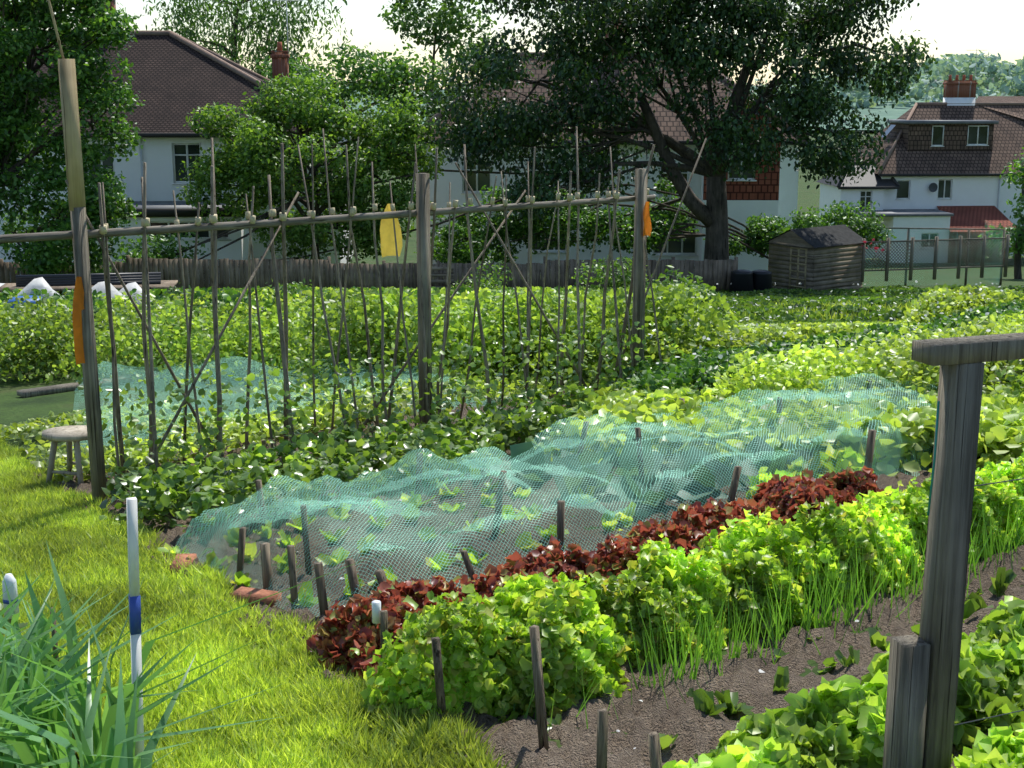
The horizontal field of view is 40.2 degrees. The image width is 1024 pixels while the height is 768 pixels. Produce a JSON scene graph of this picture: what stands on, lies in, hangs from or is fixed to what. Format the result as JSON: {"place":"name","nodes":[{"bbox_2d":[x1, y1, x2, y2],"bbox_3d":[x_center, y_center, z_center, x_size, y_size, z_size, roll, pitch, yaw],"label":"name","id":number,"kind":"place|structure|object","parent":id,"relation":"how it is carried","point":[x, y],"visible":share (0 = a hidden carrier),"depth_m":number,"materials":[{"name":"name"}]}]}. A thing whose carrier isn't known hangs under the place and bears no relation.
{"place":"outdoors","nodes":[
{"label":"outdoors","id":0,"kind":"place"},
{"bbox_2d":[32,30,321,107],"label":"house ridge","id":1,"kind":"structure","parent":0,"point":[216,57],"depth_m":53.74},
{"bbox_2d":[0,90,1023,753],"bbox_3d":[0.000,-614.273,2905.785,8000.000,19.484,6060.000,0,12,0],"label":"ground","id":2,"kind":"structure","parent":0,"point":[14,406],"depth_m":16.73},
{"bbox_2d":[7,295,41,320],"bbox_3d":[-7.895,-0.964,22.837,0.600,0.900,0.600,0,12,0],"label":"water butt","id":3,"kind":"object","parent":2,"relation":"on","point":[30,300],"visible":0.19,"depth_m":22.55,"materials":[{"name":"blue plastic"}]},
{"bbox_2d":[42,425,102,484],"bbox_3d":[-3.115,0.542,9.963,0.412,0.429,0.343,2,12,12],"label":"stool","id":4,"kind":"object","parent":2,"relation":"on","point":[75,434],"visible":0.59,"depth_m":9.86,"materials":[{"name":"grey wood"}]},
{"bbox_2d":[0,0,145,274],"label":"tree","id":5,"kind":"object","parent":2,"relation":"on","point":[51,258],"depth_m":39.95,"materials":[{"name":"green plant"}]},
{"bbox_2d":[0,280,177,293],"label":"bench","id":6,"kind":"object","parent":2,"relation":"on","point":[165,284],"visible":0.2,"depth_m":28.76,"materials":[{"name":"beige wood"}]},
{"bbox_2d":[16,272,160,286],"bbox_3d":[-8.761,-2.165,29.019,2.903,0.250,0.250,-1,12,-7],"label":"raised bed","id":7,"kind":"object","parent":6,"relation":"on","point":[66,279],"visible":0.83,"depth_m":28.95,"materials":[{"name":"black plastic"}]},
{"bbox_2d":[16,371,164,397],"bbox_3d":[-5.056,0.000,16.904,0.200,0.099,1.852,12,17,43],"label":"plank","id":8,"kind":"object","parent":2,"relation":"on","point":[44,390],"visible":0.5,"depth_m":16.56,"materials":[{"name":"grey wood"}]},
{"bbox_2d":[126,497,143,756],"bbox_3d":[-1.146,0.854,4.273,0.059,1.039,0.049,-5,13,-22],"label":"white stake","id":9,"kind":"object","parent":2,"relation":"on","point":[133,568],"visible":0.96,"depth_m":4.21,"materials":[{"name":"paint"}]},
{"bbox_2d":[3,595,141,634],"bbox_3d":[-1.575,0.741,4.854,0.245,0.460,1.485,-11,17,-43],"label":"blue tape","id":10,"kind":"object","parent":9,"relation":"attached to","point":[135,614],"visible":0.71,"depth_m":4.23,"materials":[{"name":"blue plastic"}]},
{"bbox_2d":[0,39,352,287],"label":"house wall","id":11,"kind":"structure","parent":2,"relation":"on","point":[157,153],"depth_m":51.09,"materials":[{"name":"white paint"}]},
{"bbox_2d":[49,201,244,212],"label":"roof","id":12,"kind":"structure","parent":11,"relation":"on","point":[163,204],"depth_m":49.48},
{"bbox_2d":[23,35,333,132],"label":"house roof","id":13,"kind":"structure","parent":11,"relation":"on","point":[175,82],"depth_m":52.27,"materials":[{"name":"brown tile"}]},
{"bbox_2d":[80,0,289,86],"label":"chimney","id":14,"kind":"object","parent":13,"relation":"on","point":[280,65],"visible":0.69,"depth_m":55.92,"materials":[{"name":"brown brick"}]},
{"bbox_2d":[277,42,282,50],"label":"pot","id":15,"kind":"object","parent":14,"relation":"on","point":[279,46],"visible":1,"depth_m":55.96,"materials":[{"name":"orange ceramic"}]},
{"bbox_2d":[19,132,342,216],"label":"house fascia","id":16,"kind":"structure","parent":11,"relation":"attached to","point":[187,212],"depth_m":48.44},
{"bbox_2d":[87,143,284,240],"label":"house frame","id":17,"kind":"object","parent":11,"relation":"in","point":[189,222],"visible":0.32,"depth_m":51.08,"materials":[{"name":"white plastic"}]},
{"bbox_2d":[84,145,300,236],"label":"windows","id":18,"kind":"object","parent":17,"relation":"in","point":[181,149],"visible":0.2,"depth_m":51.19,"materials":[{"name":"grey glass"}]},
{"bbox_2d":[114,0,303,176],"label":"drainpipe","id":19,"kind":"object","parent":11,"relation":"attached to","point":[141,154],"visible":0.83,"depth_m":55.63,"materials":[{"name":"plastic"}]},
{"bbox_2d":[72,507,404,754],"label":"fallen leaves","id":20,"kind":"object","parent":2,"relation":"on","point":[255,709],"depth_m":5.02,"materials":[{"name":"brown plant"}]},
{"bbox_2d":[0,434,521,767],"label":"grass","id":21,"kind":"structure","parent":2,"relation":"on","point":[323,722],"depth_m":5.51,"materials":[{"name":"green plant"}]},
{"bbox_2d":[74,356,501,445],"bbox_3d":[-2.680,-0.007,15.260,4.033,0.945,6.329,-4,13,-17],"label":"pale net","id":22,"kind":"object","parent":2,"relation":"on","point":[256,362],"visible":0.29,"depth_m":13.79,"materials":[{"name":"green"}]},
{"bbox_2d":[0,361,599,482],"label":"plants","id":23,"kind":"object","parent":2,"relation":"on","point":[230,427],"visible":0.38,"depth_m":12.22,"materials":[{"name":"green plant"}]},
{"bbox_2d":[176,68,448,284],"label":"garden tree","id":24,"kind":"object","parent":2,"relation":"on","point":[249,149],"depth_m":46.17,"materials":[{"name":"green plant"}]},
{"bbox_2d":[169,553,457,608],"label":"bricks","id":25,"kind":"object","parent":2,"relation":"on","point":[255,593],"visible":0.16,"depth_m":6.43,"materials":[{"name":"brick"}]},
{"bbox_2d":[0,285,647,361],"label":"plants","id":26,"kind":"object","parent":2,"relation":"on","point":[302,299],"visible":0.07,"depth_m":21.50,"materials":[{"name":"green plant"}]},
{"bbox_2d":[139,0,511,115],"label":"trees","id":27,"kind":"object","parent":2,"relation":"on","point":[416,24],"depth_m":78.01,"materials":[{"name":"green plant"}]},
{"bbox_2d":[0,282,652,349],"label":"greens","id":28,"kind":"object","parent":2,"relation":"on","point":[229,297],"visible":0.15,"depth_m":23.49,"materials":[{"name":"green plant"}]},
{"bbox_2d":[10,607,661,767],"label":"wooden stakes","id":29,"kind":"object","parent":2,"relation":"on","point":[602,739],"visible":0.58,"depth_m":4.39,"materials":[{"name":"wood"}]},
{"bbox_2d":[2,573,380,623],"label":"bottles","id":30,"kind":"object","parent":29,"relation":"attached to","point":[10,581],"visible":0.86,"depth_m":5.34,"materials":[{"name":"white plastic"}]},
{"bbox_2d":[0,255,737,290],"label":"fence","id":31,"kind":"object","parent":2,"relation":"on","point":[716,271],"visible":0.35,"depth_m":43.29,"materials":[{"name":"wood"}]},
{"bbox_2d":[0,281,751,396],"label":"potato plants","id":32,"kind":"object","parent":2,"relation":"on","point":[27,336],"visible":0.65,"depth_m":14.84,"materials":[{"name":"green plant"}]},
{"bbox_2d":[431,264,453,287],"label":"pallet","id":33,"kind":"object","parent":2,"relation":"on","point":[435,275],"visible":0.37,"depth_m":42.86,"materials":[{"name":"grey wood"}]},
{"bbox_2d":[161,254,724,317],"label":"currant bushes","id":34,"kind":"object","parent":2,"relation":"on","point":[619,282],"visible":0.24,"depth_m":24.92,"materials":[{"name":"green plant"}]},
{"bbox_2d":[113,169,896,271],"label":"garden shrubs","id":35,"kind":"object","parent":2,"relation":"on","point":[766,228],"depth_m":50.47,"materials":[{"name":"green plant"}]},
{"bbox_2d":[0,382,1023,767],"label":"bed soil","id":36,"kind":"structure","parent":2,"relation":"on","point":[698,732],"depth_m":5.58,"materials":[{"name":"brown soil"}]},
{"bbox_2d":[0,600,76,751],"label":"bed weeds","id":37,"kind":"object","parent":36,"relation":"on","point":[21,625],"visible":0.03,"depth_m":6.00,"materials":[{"name":"green plant"}]},
{"bbox_2d":[0,541,397,767],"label":"onion leaves","id":38,"kind":"object","parent":36,"relation":"on","point":[43,685],"visible":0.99,"depth_m":4.12,"materials":[{"name":"green plant"}]},
{"bbox_2d":[70,169,647,501],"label":"bean frame posts","id":39,"kind":"object","parent":36,"relation":"on","point":[89,365],"visible":0.62,"depth_m":10.38,"materials":[{"name":"wood"}]},
{"bbox_2d":[58,59,85,210],"bbox_3d":[-2.713,-1.533,8.632,0.113,0.920,0.093,0,12,0],"label":"wooden post","id":40,"kind":"object","parent":39,"relation":"attached to","point":[71,126],"visible":1,"depth_m":8.61,"materials":[{"name":"wood"}]},
{"bbox_2d":[0,195,655,242],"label":"horizontal pole","id":41,"kind":"object","parent":39,"relation":"attached to","point":[64,235],"visible":1,"depth_m":9.75,"materials":[{"name":"brown wood"}]},
{"bbox_2d":[65,126,706,503],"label":"bean poles","id":42,"kind":"object","parent":36,"relation":"on","point":[149,373],"visible":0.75,"depth_m":10.22,"materials":[{"name":"brown wood"}]},
{"bbox_2d":[47,0,64,58],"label":"cane","id":43,"kind":"object","parent":42,"relation":"on","point":[55,28],"visible":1,"depth_m":8.54,"materials":[{"name":"brown wood"}]},
{"bbox_2d":[99,188,648,234],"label":"twine ties","id":44,"kind":"object","parent":42,"relation":"on","point":[212,219],"visible":1,"depth_m":10.03,"materials":[{"name":"beige fabric"}]},
{"bbox_2d":[380,204,401,256],"bbox_3d":[-0.901,-1.139,10.391,0.190,0.395,0.030,-8,15,-34],"label":"cloth","id":45,"kind":"object","parent":42,"relation":"hanging from","point":[387,237],"visible":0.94,"depth_m":10.40,"materials":[{"name":"yellow fabric"}]},
{"bbox_2d":[77,315,771,536],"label":"bean plants","id":46,"kind":"object","parent":36,"relation":"on","point":[164,488],"visible":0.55,"depth_m":9.49,"materials":[{"name":"green plant"}]},
{"bbox_2d":[158,436,924,607],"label":"cabbage plants","id":47,"kind":"object","parent":36,"relation":"on","point":[241,578],"visible":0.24,"depth_m":7.61,"materials":[{"name":"green plant"}]},
{"bbox_2d":[76,422,1023,767],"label":"soil clods","id":48,"kind":"object","parent":36,"relation":"on","point":[788,660],"visible":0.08,"depth_m":5.99,"materials":[{"name":"brown soil"}]},
{"bbox_2d":[246,498,858,748],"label":"stones","id":49,"kind":"object","parent":36,"relation":"on","point":[760,670],"visible":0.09,"depth_m":5.57,"materials":[{"name":"stone"}]},
{"bbox_2d":[236,380,876,615],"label":"wooden stakes","id":50,"kind":"object","parent":36,"relation":"in","point":[318,570],"visible":0.38,"depth_m":6.74,"materials":[{"name":"brown wood"}]},
{"bbox_2d":[306,465,887,686],"bbox_3d":[0.612,0.760,6.432,3.607,0.382,0.812,-10,16,-40],"label":"red lettuce row","id":51,"kind":"object","parent":36,"relation":"on","point":[349,634],"visible":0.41,"depth_m":6.13,"materials":[{"name":"red plant"}]},
{"bbox_2d":[490,402,826,517],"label":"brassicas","id":52,"kind":"object","parent":36,"relation":"on","point":[517,449],"visible":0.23,"depth_m":8.33,"materials":[{"name":"green plant"}]},
{"bbox_2d":[324,456,1023,757],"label":"seedlings","id":53,"kind":"object","parent":36,"relation":"on","point":[728,700],"visible":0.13,"depth_m":5.00,"materials":[{"name":"green plant"}]},
{"bbox_2d":[360,447,1023,724],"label":"green lettuce row","id":54,"kind":"object","parent":36,"relation":"on","point":[486,652],"visible":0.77,"depth_m":5.27,"materials":[{"name":"green plant"}]},
{"bbox_2d":[498,473,1023,738],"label":"chives","id":55,"kind":"object","parent":36,"relation":"on","point":[826,615],"visible":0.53,"depth_m":5.40,"materials":[{"name":"green plant"}]},
{"bbox_2d":[542,379,1023,475],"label":"greens","id":56,"kind":"object","parent":36,"relation":"on","point":[1001,433],"visible":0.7,"depth_m":9.03,"materials":[{"name":"green plant"}]},
{"bbox_2d":[662,596,1023,767],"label":"leafy crop row","id":57,"kind":"object","parent":36,"relation":"on","point":[839,722],"visible":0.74,"depth_m":4.09,"materials":[{"name":"green plant"}]},
{"bbox_2d":[174,373,1019,615],"bbox_3d":[1.653,0.336,9.053,7.832,0.663,2.124,-10,15,-38],"label":"net over brassicas","id":58,"kind":"object","parent":2,"relation":"on","point":[339,501],"visible":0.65,"depth_m":7.60,"materials":[{"name":"teal fabric"}]},
{"bbox_2d":[416,144,798,273],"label":"house wall","id":59,"kind":"structure","parent":2,"relation":"on","point":[783,206],"depth_m":56.80,"materials":[{"name":"white paint"}]},
{"bbox_2d":[461,142,756,255],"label":"windows","id":60,"kind":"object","parent":59,"relation":"attached to","point":[673,245],"visible":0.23,"depth_m":57.15,"materials":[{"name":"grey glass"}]},
{"bbox_2d":[418,56,803,139],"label":"house roof","id":61,"kind":"structure","parent":59,"relation":"attached to","point":[670,125],"depth_m":57.91,"materials":[{"name":"brown tile"}]},
{"bbox_2d":[597,23,624,61],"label":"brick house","id":62,"kind":"structure","parent":61,"relation":"on","point":[606,36],"depth_m":59.16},
{"bbox_2d":[418,140,807,144],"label":"gutter","id":63,"kind":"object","parent":59,"relation":"attached to","point":[684,142],"depth_m":56.07,"materials":[{"name":"plastic"}]},
{"bbox_2d":[703,99,780,199],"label":"wall tiles","id":64,"kind":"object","parent":59,"relation":"attached to","point":[762,188],"visible":0.37,"depth_m":55.75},
{"bbox_2d":[249,38,1023,278],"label":"trees","id":65,"kind":"object","parent":2,"relation":"on","point":[389,76],"depth_m":65.02,"materials":[{"name":"green plant"}]},
{"bbox_2d":[408,0,938,283],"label":"tree","id":66,"kind":"object","parent":2,"relation":"on","point":[680,16],"depth_m":45.14,"materials":[{"name":"green plant"}]},
{"bbox_2d":[729,269,771,291],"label":"barrels","id":67,"kind":"object","parent":2,"relation":"on","point":[741,280],"visible":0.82,"depth_m":44.16,"materials":[{"name":"black plastic"}]},
{"bbox_2d":[588,283,1023,389],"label":"crop row","id":68,"kind":"object","parent":2,"relation":"on","point":[950,301],"visible":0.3,"depth_m":14.54,"materials":[{"name":"green plant"}]},
{"bbox_2d":[729,318,887,323],"bbox_3d":[2.773,-0.611,16.928,4.825,0.669,2.639,-11,16,-43],"label":"plot strip","id":69,"kind":"object","parent":2,"relation":"on","point":[811,320],"visible":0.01,"depth_m":17.78,"materials":[{"name":"brown soil"}]},
{"bbox_2d":[768,230,862,290],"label":"shed","id":70,"kind":"structure","parent":2,"relation":"on","point":[838,266],"depth_m":45.94,"materials":[{"name":"wood"}]},
{"bbox_2d":[766,224,866,248],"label":"shed roof","id":71,"kind":"structure","parent":70,"relation":"attached to","point":[828,236],"depth_m":46.05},
{"bbox_2d":[618,298,1023,392],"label":"crop row","id":72,"kind":"object","parent":2,"relation":"on","point":[705,364],"visible":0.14,"depth_m":12.22,"materials":[{"name":"green plant"}]},
{"bbox_2d":[732,295,919,321],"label":"plants","id":73,"kind":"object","parent":2,"relation":"on","point":[834,316],"depth_m":22.00,"materials":[{"name":"green plant"}]},
{"bbox_2d":[645,281,1023,320],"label":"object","id":74,"kind":"object","parent":2,"relation":"on","point":[802,296],"visible":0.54,"depth_m":25.62,"materials":[{"name":"green plant"}]},
{"bbox_2d":[693,310,1023,404],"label":"crop row","id":75,"kind":"object","parent":2,"relation":"on","point":[809,369],"visible":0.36,"depth_m":10.24,"materials":[{"name":"green plant"}]},
{"bbox_2d":[698,289,1023,403],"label":"crop row","id":76,"kind":"object","parent":2,"relation":"on","point":[1011,376],"visible":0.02,"depth_m":9.56,"materials":[{"name":"green plant"}]},
{"bbox_2d":[649,286,1020,363],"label":"flowers","id":77,"kind":"object","parent":76,"relation":"on","point":[720,356],"visible":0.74,"depth_m":12.84,"materials":[{"name":"plant"}]},
{"bbox_2d":[819,97,1023,262],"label":"house wall","id":78,"kind":"structure","parent":2,"relation":"on","point":[974,190],"depth_m":89.63,"materials":[{"name":"white paint"}]},
{"bbox_2d":[831,119,998,216],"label":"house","id":79,"kind":"structure","parent":78,"relation":"on","point":[933,187],"depth_m":89.32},
{"bbox_2d":[816,162,1018,188],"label":"house fascia","id":80,"kind":"structure","parent":78,"relation":"attached to","point":[872,181],"depth_m":89.01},
{"bbox_2d":[852,96,1023,173],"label":"house roof","id":81,"kind":"structure","parent":78,"relation":"attached to","point":[1008,139],"depth_m":90.78,"materials":[{"name":"brown tile"}]},
{"bbox_2d":[859,125,1021,248],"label":"house frame","id":82,"kind":"object","parent":78,"relation":"attached to","point":[943,198],"visible":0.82,"depth_m":89.81,"materials":[{"name":"white plastic"}]},
{"bbox_2d":[860,125,1023,246],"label":"windows","id":83,"kind":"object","parent":78,"relation":"attached to","point":[902,191],"visible":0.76,"depth_m":89.88,"materials":[{"name":"grey glass"}]},
{"bbox_2d":[948,75,972,79],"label":"chimney pots","id":84,"kind":"object","parent":78,"relation":"on","point":[963,78],"visible":1,"depth_m":92.98,"materials":[{"name":"red ceramic"}]},
{"bbox_2d":[943,80,977,97],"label":"chimney","id":85,"kind":"object","parent":78,"relation":"attached to","point":[959,88],"visible":1,"depth_m":92.82,"materials":[{"name":"red brick"}]},
{"bbox_2d":[937,206,1015,231],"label":"house roof","id":86,"kind":"structure","parent":78,"relation":"attached to","point":[973,216],"depth_m":88.45,"materials":[{"name":"red tile"}]},
{"bbox_2d":[975,50,1000,208],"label":"drainpipe","id":87,"kind":"object","parent":78,"relation":"attached to","point":[999,176],"visible":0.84,"depth_m":89.92,"materials":[{"name":"plastic"}]},
{"bbox_2d":[861,222,1009,285],"bbox_3d":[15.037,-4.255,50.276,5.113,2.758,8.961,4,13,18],"label":"trellis fence","id":88,"kind":"object","parent":2,"relation":"on","point":[936,240],"visible":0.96,"depth_m":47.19,"materials":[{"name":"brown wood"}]},
{"bbox_2d":[861,238,884,251],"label":"roses","id":89,"kind":"object","parent":88,"relation":"attached to","point":[875,248],"visible":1,"depth_m":46.37,"materials":[{"name":"plant"}]},
{"bbox_2d":[883,332,1023,767],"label":"fruit frame posts","id":90,"kind":"object","parent":2,"relation":"on","point":[923,674],"visible":1,"depth_m":3.65,"materials":[{"name":"grey wood"}]},
{"bbox_2d":[927,401,939,515],"bbox_3d":[1.083,0.192,3.591,0.021,0.300,0.008,-12,17,-44],"label":"stake","id":91,"kind":"object","parent":90,"relation":"attached to","point":[934,459],"visible":1,"depth_m":3.59,"materials":[{"name":"wood"}]},
{"bbox_2d":[954,478,1023,725],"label":"frame wires","id":92,"kind":"object","parent":90,"relation":"attached to","point":[1010,712],"visible":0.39,"depth_m":3.79,"materials":[{"name":"grey metal"}]},
{"bbox_2d":[947,232,1004,262],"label":"house brick wall","id":93,"kind":"structure","parent":2,"relation":"on","point":[962,234],"depth_m":87.06,"materials":[{"name":"brick"}]},
{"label":"crates","id":94,"kind":"object","parent":2,"relation":"on","visible":0},
{"bbox_2d":[17,277,159,313],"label":"sacks","id":95,"kind":"object","parent":94,"relation":"on","point":[40,283],"visible":0.21,"depth_m":23.39,"materials":[{"name":"white plastic"}]},
{"bbox_2d":[10,0,1023,89],"label":"sky","id":96,"kind":"structure","parent":0,"point":[994,27],"materials":[{"name":"white"}]},
{"bbox_2d":[421,52,810,140],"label":"roof edge","id":97,"kind":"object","parent":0,"point":[436,115],"depth_m":58.03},
{"bbox_2d":[326,72,1019,129],"bbox_3d":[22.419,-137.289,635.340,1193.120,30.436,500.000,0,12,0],"label":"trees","id":98,"kind":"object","parent":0,"point":[895,112],"depth_m":552.74,"materials":[{"name":"green plant"}]},
{"bbox_2d":[746,49,1023,109],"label":"trees","id":99,"kind":"object","parent":98,"relation":"on","point":[990,67],"visible":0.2,"depth_m":586.71,"materials":[{"name":"green plant"}]},
{"bbox_2d":[871,77,1009,91],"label":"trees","id":100,"kind":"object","parent":98,"relation":"on","point":[992,79],"depth_m":680.69,"materials":[{"name":"green plant"}]},
{"bbox_2d":[789,247,806,289],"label":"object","id":101,"kind":"structure","parent":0,"point":[797,270],"depth_m":45.64,"materials":[{"name":"wood"}]},
{"bbox_2d":[889,123,993,150],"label":"dormer wall","id":102,"kind":"structure","parent":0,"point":[917,136],"depth_m":90.19,"materials":[{"name":"brown tile"}]},
{"bbox_2d":[877,102,1023,174],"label":"house ridge","id":103,"kind":"structure","parent":0,"point":[936,103],"depth_m":92.88,"materials":[{"name":"brown tile"}]}
]}

